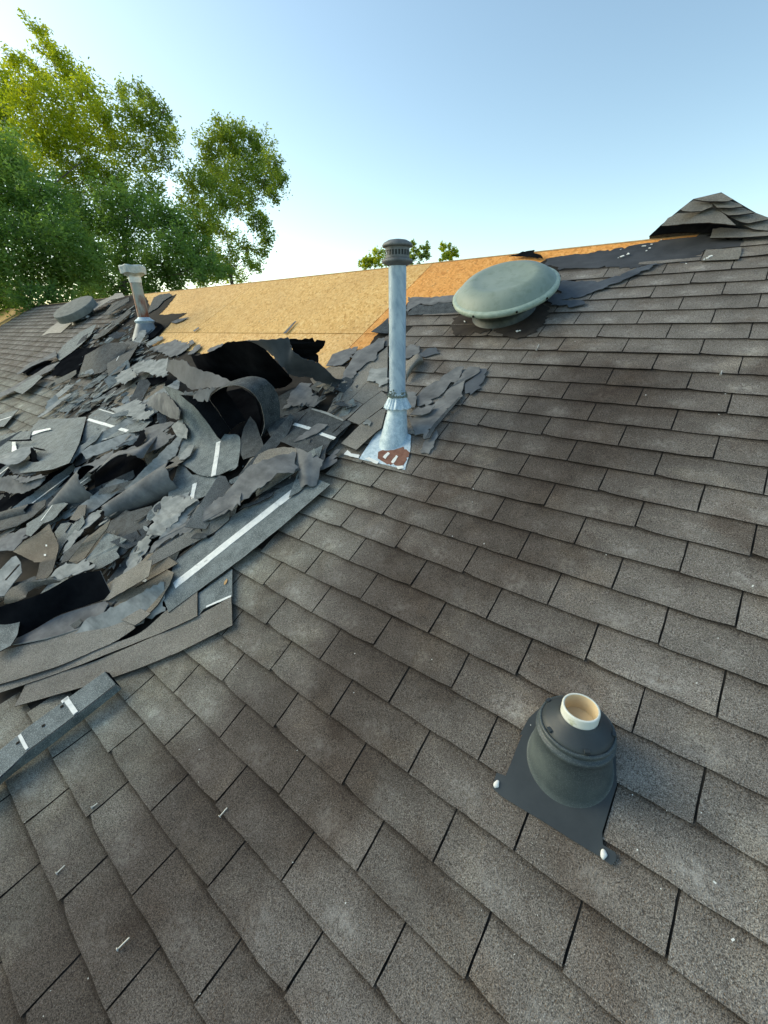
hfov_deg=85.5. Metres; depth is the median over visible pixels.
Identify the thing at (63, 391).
felt scrap
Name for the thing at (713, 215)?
cap shingle
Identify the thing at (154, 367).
torn felt
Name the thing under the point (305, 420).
torn shingle
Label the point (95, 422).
torn shingle
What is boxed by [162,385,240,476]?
torn shingle
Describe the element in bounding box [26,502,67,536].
torn shingle
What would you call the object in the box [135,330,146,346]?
felt scrap
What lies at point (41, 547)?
torn shingle
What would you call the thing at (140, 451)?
torn felt
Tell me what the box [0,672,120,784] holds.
folded strip
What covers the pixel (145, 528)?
pale shreds
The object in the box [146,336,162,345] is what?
felt scrap
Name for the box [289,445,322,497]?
shingle scrap
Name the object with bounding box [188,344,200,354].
torn felt
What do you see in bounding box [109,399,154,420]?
torn felt
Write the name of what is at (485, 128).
sky
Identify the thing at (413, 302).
torn felt
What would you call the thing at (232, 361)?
torn felt
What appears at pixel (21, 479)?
torn felt
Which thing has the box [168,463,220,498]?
torn shingle
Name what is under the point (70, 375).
shingle scrap
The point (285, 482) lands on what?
torn shingle
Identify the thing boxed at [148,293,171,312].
torn shingle
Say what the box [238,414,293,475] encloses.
shingle scrap
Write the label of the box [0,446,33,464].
torn felt
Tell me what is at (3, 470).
shingle scrap
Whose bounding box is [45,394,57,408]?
felt scrap
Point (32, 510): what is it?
torn shingle
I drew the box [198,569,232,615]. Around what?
torn shingle
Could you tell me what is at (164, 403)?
torn felt
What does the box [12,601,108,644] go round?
torn shingle
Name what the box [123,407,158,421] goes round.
felt scrap
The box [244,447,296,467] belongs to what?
torn shingle
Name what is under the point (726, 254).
torn shingle
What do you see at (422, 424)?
torn felt
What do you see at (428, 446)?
torn felt
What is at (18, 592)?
torn shingle
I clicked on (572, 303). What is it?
torn felt
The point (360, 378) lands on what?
torn shingle
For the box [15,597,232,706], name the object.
torn shingle
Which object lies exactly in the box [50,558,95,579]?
torn felt
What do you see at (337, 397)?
shingle scrap
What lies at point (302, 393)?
torn felt
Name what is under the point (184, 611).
torn shingle
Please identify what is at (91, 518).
torn felt
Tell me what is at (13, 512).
torn shingle
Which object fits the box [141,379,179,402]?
felt scrap
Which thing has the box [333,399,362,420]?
torn shingle
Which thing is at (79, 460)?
torn shingle
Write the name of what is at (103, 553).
torn shingle
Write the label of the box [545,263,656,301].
torn felt
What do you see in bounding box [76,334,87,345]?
shingle scrap
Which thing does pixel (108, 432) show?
felt scrap
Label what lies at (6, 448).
torn shingle
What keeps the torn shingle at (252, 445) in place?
on the house
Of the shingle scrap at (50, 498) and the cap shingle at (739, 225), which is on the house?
the cap shingle at (739, 225)
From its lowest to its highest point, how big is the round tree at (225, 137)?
11.581 m
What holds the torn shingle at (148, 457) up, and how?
on the house
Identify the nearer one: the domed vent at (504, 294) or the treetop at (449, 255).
the domed vent at (504, 294)
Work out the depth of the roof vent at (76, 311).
6.65 m
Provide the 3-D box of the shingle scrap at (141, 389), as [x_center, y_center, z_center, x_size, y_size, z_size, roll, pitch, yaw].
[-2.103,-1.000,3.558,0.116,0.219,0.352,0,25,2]
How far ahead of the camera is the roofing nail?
1.00 m
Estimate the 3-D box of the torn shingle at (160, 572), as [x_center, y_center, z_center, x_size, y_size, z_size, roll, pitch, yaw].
[-1.119,0.346,1.967,0.327,0.181,0.264,17,30,34]
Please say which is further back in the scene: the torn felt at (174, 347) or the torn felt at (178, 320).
the torn felt at (178, 320)
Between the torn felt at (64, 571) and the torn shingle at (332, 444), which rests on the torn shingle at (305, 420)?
the torn shingle at (332, 444)
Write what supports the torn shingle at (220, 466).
on the torn shingle at (185, 480)
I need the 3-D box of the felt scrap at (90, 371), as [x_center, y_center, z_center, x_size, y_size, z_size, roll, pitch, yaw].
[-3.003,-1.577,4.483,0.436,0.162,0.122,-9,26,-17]
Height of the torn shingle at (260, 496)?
0.367 m
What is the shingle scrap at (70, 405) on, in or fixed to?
on the house
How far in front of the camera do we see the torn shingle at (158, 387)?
3.64 m
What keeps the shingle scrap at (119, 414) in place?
on the house
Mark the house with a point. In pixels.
(364, 686)
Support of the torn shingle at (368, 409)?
on the house
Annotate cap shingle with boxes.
[649,192,753,238]
[649,224,738,236]
[661,212,699,226]
[680,200,712,212]
[684,207,735,225]
[693,193,732,201]
[710,201,742,208]
[717,208,754,215]
[727,213,767,223]
[743,220,767,231]
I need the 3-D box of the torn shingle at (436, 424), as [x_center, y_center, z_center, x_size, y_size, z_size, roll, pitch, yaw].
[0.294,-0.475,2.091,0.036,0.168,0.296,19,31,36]
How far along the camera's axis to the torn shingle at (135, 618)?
1.84 m
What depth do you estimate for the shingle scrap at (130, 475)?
2.73 m
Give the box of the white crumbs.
[4,325,351,579]
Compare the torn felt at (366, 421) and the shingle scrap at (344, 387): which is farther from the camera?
the shingle scrap at (344, 387)
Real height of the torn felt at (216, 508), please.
0.268 m
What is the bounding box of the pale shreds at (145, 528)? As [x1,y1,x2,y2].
[49,364,343,578]
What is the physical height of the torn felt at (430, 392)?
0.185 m
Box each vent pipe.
[118,264,163,340]
[344,239,412,469]
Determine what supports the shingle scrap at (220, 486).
on the shingle scrap at (176, 545)
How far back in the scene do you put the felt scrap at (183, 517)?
2.21 m
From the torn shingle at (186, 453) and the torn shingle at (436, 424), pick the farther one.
the torn shingle at (186, 453)
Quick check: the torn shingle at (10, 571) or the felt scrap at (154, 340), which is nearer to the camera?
the torn shingle at (10, 571)
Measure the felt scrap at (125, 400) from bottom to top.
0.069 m
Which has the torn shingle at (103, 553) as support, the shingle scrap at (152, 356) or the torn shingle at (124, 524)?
the torn shingle at (124, 524)
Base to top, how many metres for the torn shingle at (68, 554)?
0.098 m
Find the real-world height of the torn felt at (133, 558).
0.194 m
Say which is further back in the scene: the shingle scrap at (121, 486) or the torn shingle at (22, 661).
the shingle scrap at (121, 486)
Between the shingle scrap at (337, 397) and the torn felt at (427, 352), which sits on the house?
the torn felt at (427, 352)
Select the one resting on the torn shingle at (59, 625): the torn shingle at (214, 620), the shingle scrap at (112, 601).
the shingle scrap at (112, 601)
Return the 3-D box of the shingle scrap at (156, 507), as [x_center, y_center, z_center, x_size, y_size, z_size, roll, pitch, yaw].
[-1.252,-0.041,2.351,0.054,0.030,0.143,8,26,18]
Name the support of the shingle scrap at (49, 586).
on the shingle scrap
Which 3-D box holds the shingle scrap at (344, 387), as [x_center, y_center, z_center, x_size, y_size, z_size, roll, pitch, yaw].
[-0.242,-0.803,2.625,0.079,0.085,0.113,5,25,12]
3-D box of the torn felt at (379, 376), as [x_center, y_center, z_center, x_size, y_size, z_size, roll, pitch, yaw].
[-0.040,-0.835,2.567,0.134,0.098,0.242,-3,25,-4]
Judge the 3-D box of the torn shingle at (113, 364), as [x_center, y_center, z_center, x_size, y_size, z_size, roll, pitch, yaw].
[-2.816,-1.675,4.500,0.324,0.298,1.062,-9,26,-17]
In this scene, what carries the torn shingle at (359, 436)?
on the house
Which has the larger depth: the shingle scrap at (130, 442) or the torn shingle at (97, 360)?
the torn shingle at (97, 360)
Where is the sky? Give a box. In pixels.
[0,0,767,308]
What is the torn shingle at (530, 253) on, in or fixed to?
on the house
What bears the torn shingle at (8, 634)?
on the house
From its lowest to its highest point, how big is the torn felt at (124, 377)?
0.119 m
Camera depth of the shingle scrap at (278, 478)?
2.15 m
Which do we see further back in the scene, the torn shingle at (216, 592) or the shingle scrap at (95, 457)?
the shingle scrap at (95, 457)
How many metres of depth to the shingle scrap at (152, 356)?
4.29 m
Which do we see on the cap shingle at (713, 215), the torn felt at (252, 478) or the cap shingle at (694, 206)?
the cap shingle at (694, 206)
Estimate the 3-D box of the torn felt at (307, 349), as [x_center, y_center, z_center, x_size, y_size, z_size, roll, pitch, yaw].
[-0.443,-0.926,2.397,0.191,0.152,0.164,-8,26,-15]
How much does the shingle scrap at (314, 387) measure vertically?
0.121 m
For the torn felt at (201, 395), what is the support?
on the torn shingle at (212, 417)
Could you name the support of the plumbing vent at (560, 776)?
on the house
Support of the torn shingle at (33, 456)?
on the torn shingle at (59, 442)
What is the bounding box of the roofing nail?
[116,937,128,951]
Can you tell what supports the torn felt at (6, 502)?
on the house
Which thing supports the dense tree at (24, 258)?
on the ground
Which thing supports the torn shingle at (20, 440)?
on the torn shingle at (59, 442)
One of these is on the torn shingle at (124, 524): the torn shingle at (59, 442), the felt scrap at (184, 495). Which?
the felt scrap at (184, 495)
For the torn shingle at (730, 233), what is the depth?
2.30 m
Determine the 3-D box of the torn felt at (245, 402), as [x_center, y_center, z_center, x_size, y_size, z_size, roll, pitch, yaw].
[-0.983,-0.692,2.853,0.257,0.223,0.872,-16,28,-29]
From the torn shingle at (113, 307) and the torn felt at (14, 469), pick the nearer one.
the torn felt at (14, 469)
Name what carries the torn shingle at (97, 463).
on the torn felt at (112, 469)
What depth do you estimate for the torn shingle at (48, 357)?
5.51 m
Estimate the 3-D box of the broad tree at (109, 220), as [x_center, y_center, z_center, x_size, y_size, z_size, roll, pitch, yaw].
[-7.317,-5.761,13.202,5.670,8.427,4.788,-7,25,-13]
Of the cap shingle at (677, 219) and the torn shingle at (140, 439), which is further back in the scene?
the torn shingle at (140, 439)
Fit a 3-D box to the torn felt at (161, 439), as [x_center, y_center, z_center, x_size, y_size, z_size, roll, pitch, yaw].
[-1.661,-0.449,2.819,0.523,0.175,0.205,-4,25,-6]
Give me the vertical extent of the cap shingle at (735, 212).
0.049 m
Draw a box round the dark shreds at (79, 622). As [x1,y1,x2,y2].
[0,327,357,628]
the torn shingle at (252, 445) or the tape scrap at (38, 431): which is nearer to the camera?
the torn shingle at (252, 445)
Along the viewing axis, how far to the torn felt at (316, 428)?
2.33 m
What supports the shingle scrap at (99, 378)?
on the house
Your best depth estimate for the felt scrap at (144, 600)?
1.88 m
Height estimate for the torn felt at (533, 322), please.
0.230 m
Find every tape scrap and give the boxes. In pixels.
[12,442,16,450]
[31,428,50,434]
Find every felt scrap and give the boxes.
[37,393,71,416]
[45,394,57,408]
[47,384,74,401]
[73,479,127,518]
[75,582,165,633]
[81,433,138,458]
[84,369,93,374]
[87,418,133,444]
[122,394,132,403]
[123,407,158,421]
[125,437,182,489]
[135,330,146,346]
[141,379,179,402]
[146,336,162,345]
[146,491,189,521]
[159,497,198,546]
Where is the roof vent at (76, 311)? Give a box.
[40,296,96,336]
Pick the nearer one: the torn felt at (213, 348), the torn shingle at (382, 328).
the torn shingle at (382, 328)
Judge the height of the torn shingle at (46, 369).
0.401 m
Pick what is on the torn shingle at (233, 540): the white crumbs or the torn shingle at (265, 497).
the torn shingle at (265, 497)
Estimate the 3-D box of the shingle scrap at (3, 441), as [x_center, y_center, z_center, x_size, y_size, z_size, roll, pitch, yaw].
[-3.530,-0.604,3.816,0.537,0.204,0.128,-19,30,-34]
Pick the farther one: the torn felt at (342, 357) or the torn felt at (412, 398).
the torn felt at (342, 357)
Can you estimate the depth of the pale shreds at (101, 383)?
4.21 m
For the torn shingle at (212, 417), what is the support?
on the house
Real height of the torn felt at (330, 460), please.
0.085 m
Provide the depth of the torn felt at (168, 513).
2.26 m
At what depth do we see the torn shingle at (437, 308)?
2.96 m
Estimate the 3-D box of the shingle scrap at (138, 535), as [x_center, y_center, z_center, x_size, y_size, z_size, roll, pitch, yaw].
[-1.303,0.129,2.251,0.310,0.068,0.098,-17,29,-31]
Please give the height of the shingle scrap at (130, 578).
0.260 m
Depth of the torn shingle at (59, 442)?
3.37 m
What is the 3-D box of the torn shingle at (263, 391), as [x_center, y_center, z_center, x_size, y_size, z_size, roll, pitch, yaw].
[-0.867,-0.646,2.566,0.435,0.371,0.194,14,28,29]
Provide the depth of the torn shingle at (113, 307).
6.17 m
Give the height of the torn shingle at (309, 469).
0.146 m
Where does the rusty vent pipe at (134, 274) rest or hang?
on the house
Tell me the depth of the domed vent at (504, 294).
2.42 m
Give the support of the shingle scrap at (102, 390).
on the house
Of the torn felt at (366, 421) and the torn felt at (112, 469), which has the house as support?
the torn felt at (112, 469)
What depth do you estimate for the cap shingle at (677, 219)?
2.42 m
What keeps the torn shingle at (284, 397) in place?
on the house
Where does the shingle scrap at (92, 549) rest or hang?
on the house
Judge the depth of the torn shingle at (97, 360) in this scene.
4.52 m
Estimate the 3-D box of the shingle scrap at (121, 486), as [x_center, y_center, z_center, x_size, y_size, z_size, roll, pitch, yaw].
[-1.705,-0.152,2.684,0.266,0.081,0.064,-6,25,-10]
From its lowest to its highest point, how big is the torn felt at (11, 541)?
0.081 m
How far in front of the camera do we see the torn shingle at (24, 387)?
4.98 m
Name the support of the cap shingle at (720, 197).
on the cap shingle at (726, 205)
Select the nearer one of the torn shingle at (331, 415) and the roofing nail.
the roofing nail
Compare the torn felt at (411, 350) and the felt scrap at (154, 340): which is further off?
the felt scrap at (154, 340)
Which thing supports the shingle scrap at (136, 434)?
on the house
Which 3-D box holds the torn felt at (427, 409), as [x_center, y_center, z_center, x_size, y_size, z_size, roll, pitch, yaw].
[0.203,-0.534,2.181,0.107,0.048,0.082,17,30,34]
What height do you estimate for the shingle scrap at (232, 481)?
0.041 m
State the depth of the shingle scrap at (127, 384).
3.89 m
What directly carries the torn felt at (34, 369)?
on the house
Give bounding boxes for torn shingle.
[0,362,58,396]
[0,409,18,426]
[0,431,31,455]
[0,499,45,530]
[0,503,34,522]
[0,556,21,596]
[0,571,109,637]
[0,592,197,692]
[0,606,135,684]
[0,622,19,651]
[3,579,60,603]
[7,439,31,441]
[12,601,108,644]
[13,374,42,393]
[13,524,58,579]
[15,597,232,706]
[16,351,56,374]
[19,417,86,473]
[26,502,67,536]
[29,447,38,461]
[42,465,93,512]
[55,522,72,561]
[56,324,96,359]
[61,534,88,562]
[69,431,102,463]
[69,520,110,563]
[70,505,86,520]
[74,438,111,465]
[74,451,113,473]
[79,343,129,376]
[81,408,151,443]
[86,532,126,569]
[92,309,130,338]
[93,293,124,309]
[104,297,128,314]
[105,506,152,552]
[107,341,138,375]
[114,382,165,405]
[114,553,177,622]
[122,609,150,625]
[134,430,145,446]
[144,421,174,441]
[144,439,172,464]
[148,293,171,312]
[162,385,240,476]
[164,479,329,612]
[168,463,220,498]
[177,488,277,558]
[179,445,194,459]
[181,395,230,438]
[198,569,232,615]
[210,376,279,436]
[211,439,237,476]
[239,492,273,509]
[240,417,263,459]
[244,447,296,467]
[267,407,350,460]
[272,472,297,488]
[278,388,305,417]
[296,448,323,487]
[311,378,334,391]
[311,408,342,420]
[326,366,344,378]
[326,420,349,452]
[327,346,387,412]
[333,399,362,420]
[341,409,385,449]
[348,391,386,424]
[353,384,387,403]
[371,318,388,333]
[406,353,423,381]
[408,303,456,315]
[424,397,459,439]
[511,250,542,257]
[701,247,740,260]
[710,228,767,238]
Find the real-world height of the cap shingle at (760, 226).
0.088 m
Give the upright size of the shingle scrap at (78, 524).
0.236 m
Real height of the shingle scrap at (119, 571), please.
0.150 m
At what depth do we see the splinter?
3.60 m
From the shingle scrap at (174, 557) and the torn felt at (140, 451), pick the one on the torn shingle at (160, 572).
the shingle scrap at (174, 557)
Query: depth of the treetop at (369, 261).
34.01 m
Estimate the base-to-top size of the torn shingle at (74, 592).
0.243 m
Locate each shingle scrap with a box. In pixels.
[0,431,22,446]
[0,465,9,476]
[0,526,18,538]
[0,576,46,598]
[13,464,75,507]
[35,459,89,516]
[38,505,79,529]
[40,563,74,593]
[47,370,76,388]
[58,515,84,558]
[60,394,89,411]
[65,534,103,563]
[67,470,134,509]
[69,387,116,417]
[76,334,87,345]
[79,473,91,485]
[83,373,107,390]
[88,449,111,462]
[90,383,119,397]
[90,396,106,401]
[91,556,128,604]
[98,480,132,494]
[100,372,144,406]
[102,560,152,600]
[103,560,141,606]
[104,359,129,387]
[104,510,130,533]
[105,337,114,343]
[109,332,125,338]
[109,405,153,417]
[110,421,146,452]
[110,526,153,549]
[112,372,149,403]
[117,538,134,555]
[123,438,137,445]
[128,354,157,368]
[130,379,150,401]
[147,508,154,520]
[147,512,229,565]
[153,503,160,511]
[157,412,166,423]
[165,455,188,471]
[168,526,179,569]
[185,475,230,528]
[229,476,238,484]
[230,504,237,516]
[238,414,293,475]
[256,449,315,496]
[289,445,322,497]
[301,439,310,443]
[311,381,322,392]
[333,393,342,402]
[338,377,352,392]
[339,398,355,416]
[345,400,352,409]
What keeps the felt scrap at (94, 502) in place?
on the torn shingle at (80, 511)
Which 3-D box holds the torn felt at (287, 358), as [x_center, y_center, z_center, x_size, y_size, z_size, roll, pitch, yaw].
[-0.541,-0.883,2.495,0.582,0.315,0.242,-2,25,-3]
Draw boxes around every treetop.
[358,245,386,269]
[410,238,431,264]
[438,241,459,261]
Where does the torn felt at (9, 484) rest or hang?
on the torn felt at (6, 502)
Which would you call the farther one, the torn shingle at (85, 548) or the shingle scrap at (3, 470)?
the shingle scrap at (3, 470)
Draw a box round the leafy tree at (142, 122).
[45,72,186,255]
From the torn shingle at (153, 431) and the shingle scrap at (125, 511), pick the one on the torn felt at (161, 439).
the torn shingle at (153, 431)
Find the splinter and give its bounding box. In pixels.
[283,321,295,333]
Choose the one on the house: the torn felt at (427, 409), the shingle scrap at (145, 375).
the shingle scrap at (145, 375)
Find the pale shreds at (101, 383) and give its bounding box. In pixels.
[61,302,149,448]
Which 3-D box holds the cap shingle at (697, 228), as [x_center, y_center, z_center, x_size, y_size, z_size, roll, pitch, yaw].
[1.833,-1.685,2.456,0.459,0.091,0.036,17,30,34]
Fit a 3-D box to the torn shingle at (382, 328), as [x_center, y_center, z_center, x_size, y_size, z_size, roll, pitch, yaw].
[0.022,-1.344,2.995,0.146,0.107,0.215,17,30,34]
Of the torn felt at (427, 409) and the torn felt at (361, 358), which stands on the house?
the torn felt at (361, 358)
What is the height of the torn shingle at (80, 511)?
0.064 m
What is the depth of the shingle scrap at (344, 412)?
2.42 m
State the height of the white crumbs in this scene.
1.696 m
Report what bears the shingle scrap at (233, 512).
on the shingle scrap at (176, 545)
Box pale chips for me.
[24,239,756,1015]
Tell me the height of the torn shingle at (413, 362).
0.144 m
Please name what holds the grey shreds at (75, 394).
on the house
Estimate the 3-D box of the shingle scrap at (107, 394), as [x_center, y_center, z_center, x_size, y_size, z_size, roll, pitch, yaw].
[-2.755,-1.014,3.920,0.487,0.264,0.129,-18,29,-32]
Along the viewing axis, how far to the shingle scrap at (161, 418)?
3.11 m
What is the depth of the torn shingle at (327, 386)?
2.64 m
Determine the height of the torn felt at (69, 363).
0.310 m
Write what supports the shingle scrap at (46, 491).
on the torn shingle at (32, 510)
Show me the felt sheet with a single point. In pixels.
(682, 248)
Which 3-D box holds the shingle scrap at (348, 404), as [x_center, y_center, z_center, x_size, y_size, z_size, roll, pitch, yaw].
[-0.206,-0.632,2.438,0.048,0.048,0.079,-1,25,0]
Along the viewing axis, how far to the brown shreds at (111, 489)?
2.54 m
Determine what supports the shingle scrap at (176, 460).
on the torn felt at (157, 484)
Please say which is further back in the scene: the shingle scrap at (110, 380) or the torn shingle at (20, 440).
the shingle scrap at (110, 380)
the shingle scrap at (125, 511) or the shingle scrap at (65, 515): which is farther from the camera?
the shingle scrap at (65, 515)
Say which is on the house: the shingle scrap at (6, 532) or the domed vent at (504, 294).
the shingle scrap at (6, 532)
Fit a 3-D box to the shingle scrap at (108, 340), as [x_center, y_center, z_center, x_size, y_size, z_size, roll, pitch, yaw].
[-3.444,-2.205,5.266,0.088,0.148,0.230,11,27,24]
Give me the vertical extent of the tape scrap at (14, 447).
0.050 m
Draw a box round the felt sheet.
[545,233,743,269]
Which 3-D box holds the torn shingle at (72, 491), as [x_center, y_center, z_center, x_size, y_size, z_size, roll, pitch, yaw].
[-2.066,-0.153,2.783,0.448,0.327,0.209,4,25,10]
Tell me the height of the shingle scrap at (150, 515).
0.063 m
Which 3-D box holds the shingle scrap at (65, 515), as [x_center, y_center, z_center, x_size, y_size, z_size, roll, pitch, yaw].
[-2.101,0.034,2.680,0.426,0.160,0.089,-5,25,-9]
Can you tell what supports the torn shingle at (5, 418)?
on the house
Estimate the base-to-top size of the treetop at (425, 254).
10.443 m
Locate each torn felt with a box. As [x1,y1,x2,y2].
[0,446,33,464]
[0,461,76,511]
[0,464,11,476]
[0,475,44,493]
[0,528,28,550]
[9,461,35,476]
[11,474,46,482]
[22,360,52,375]
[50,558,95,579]
[51,347,97,375]
[60,509,102,560]
[95,455,145,487]
[96,433,158,471]
[101,461,176,518]
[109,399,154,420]
[114,368,136,384]
[123,534,152,572]
[127,429,175,456]
[132,358,168,376]
[136,376,166,385]
[142,451,298,559]
[145,392,180,419]
[146,495,198,535]
[149,493,241,552]
[150,339,189,356]
[166,359,230,389]
[171,419,187,438]
[172,317,188,322]
[180,387,216,401]
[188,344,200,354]
[191,341,291,388]
[207,344,222,351]
[215,388,260,436]
[246,337,342,388]
[282,382,323,408]
[290,338,324,362]
[294,423,327,441]
[320,449,339,469]
[326,346,357,366]
[333,338,384,391]
[363,419,371,425]
[367,368,388,387]
[406,295,453,311]
[406,344,419,358]
[407,391,416,407]
[408,366,479,438]
[410,405,434,415]
[417,366,463,406]
[419,347,439,357]
[420,430,437,453]
[451,303,549,338]
[465,368,486,394]
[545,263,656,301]
[547,299,584,307]
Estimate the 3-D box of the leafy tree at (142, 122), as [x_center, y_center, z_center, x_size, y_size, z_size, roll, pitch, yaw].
[-8.862,-8.968,15.918,4.461,12.044,4.372,-2,25,-2]
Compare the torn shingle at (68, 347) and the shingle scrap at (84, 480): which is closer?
the shingle scrap at (84, 480)
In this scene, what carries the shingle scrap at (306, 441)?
on the house
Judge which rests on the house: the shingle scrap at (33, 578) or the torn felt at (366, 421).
the shingle scrap at (33, 578)
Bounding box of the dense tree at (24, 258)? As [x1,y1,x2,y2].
[0,118,121,316]
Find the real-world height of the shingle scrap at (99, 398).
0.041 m
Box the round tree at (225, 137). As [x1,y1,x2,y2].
[160,109,292,287]
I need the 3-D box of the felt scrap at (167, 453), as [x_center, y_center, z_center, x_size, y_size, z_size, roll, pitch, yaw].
[-1.456,-0.308,2.670,0.118,0.284,0.418,19,31,37]
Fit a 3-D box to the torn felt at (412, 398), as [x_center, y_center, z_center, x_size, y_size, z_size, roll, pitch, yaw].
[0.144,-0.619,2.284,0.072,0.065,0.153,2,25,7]
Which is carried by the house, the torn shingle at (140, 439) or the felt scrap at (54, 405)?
the felt scrap at (54, 405)
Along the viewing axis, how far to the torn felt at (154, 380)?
3.69 m
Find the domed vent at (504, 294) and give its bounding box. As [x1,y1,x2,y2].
[452,260,560,329]
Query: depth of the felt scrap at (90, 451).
3.05 m
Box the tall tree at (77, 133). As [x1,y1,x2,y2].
[0,7,135,296]
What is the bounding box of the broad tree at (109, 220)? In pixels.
[30,170,236,298]
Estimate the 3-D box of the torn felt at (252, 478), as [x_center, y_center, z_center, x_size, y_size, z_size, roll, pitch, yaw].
[-0.862,-0.017,2.155,0.860,0.503,0.201,-7,25,-12]
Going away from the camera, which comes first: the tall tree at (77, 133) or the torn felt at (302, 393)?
the torn felt at (302, 393)
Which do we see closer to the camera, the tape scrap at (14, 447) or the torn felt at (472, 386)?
the torn felt at (472, 386)
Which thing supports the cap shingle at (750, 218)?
on the cap shingle at (760, 226)
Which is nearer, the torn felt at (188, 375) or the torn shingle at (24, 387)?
the torn felt at (188, 375)
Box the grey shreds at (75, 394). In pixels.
[40,304,157,421]
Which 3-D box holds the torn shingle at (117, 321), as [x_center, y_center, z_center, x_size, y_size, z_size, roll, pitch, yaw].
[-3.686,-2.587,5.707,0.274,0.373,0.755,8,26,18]
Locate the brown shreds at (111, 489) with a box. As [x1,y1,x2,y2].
[9,336,346,626]
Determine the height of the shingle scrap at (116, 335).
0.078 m
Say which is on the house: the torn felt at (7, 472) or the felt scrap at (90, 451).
the torn felt at (7, 472)
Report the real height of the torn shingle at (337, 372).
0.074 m
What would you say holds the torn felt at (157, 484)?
on the house
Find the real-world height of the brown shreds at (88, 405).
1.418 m
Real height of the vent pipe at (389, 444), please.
0.961 m
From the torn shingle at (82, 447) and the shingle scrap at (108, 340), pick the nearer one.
the torn shingle at (82, 447)
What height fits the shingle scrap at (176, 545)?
0.218 m
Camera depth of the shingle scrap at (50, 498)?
2.90 m
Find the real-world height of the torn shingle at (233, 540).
0.438 m
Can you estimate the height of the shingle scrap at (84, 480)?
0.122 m
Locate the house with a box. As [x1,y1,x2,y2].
[0,234,767,1023]
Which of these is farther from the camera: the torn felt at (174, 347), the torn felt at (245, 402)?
the torn felt at (174, 347)
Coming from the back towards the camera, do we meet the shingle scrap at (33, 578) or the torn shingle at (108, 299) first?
the torn shingle at (108, 299)
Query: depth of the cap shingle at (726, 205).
2.28 m
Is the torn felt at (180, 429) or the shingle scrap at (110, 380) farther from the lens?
the shingle scrap at (110, 380)
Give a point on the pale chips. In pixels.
(752, 585)
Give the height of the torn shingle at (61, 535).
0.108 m
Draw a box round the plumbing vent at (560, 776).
[493,693,616,864]
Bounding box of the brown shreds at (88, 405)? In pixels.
[53,308,154,434]
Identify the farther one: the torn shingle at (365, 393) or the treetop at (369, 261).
the treetop at (369, 261)
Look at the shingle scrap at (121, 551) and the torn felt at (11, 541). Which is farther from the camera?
the torn felt at (11, 541)
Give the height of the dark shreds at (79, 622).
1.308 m

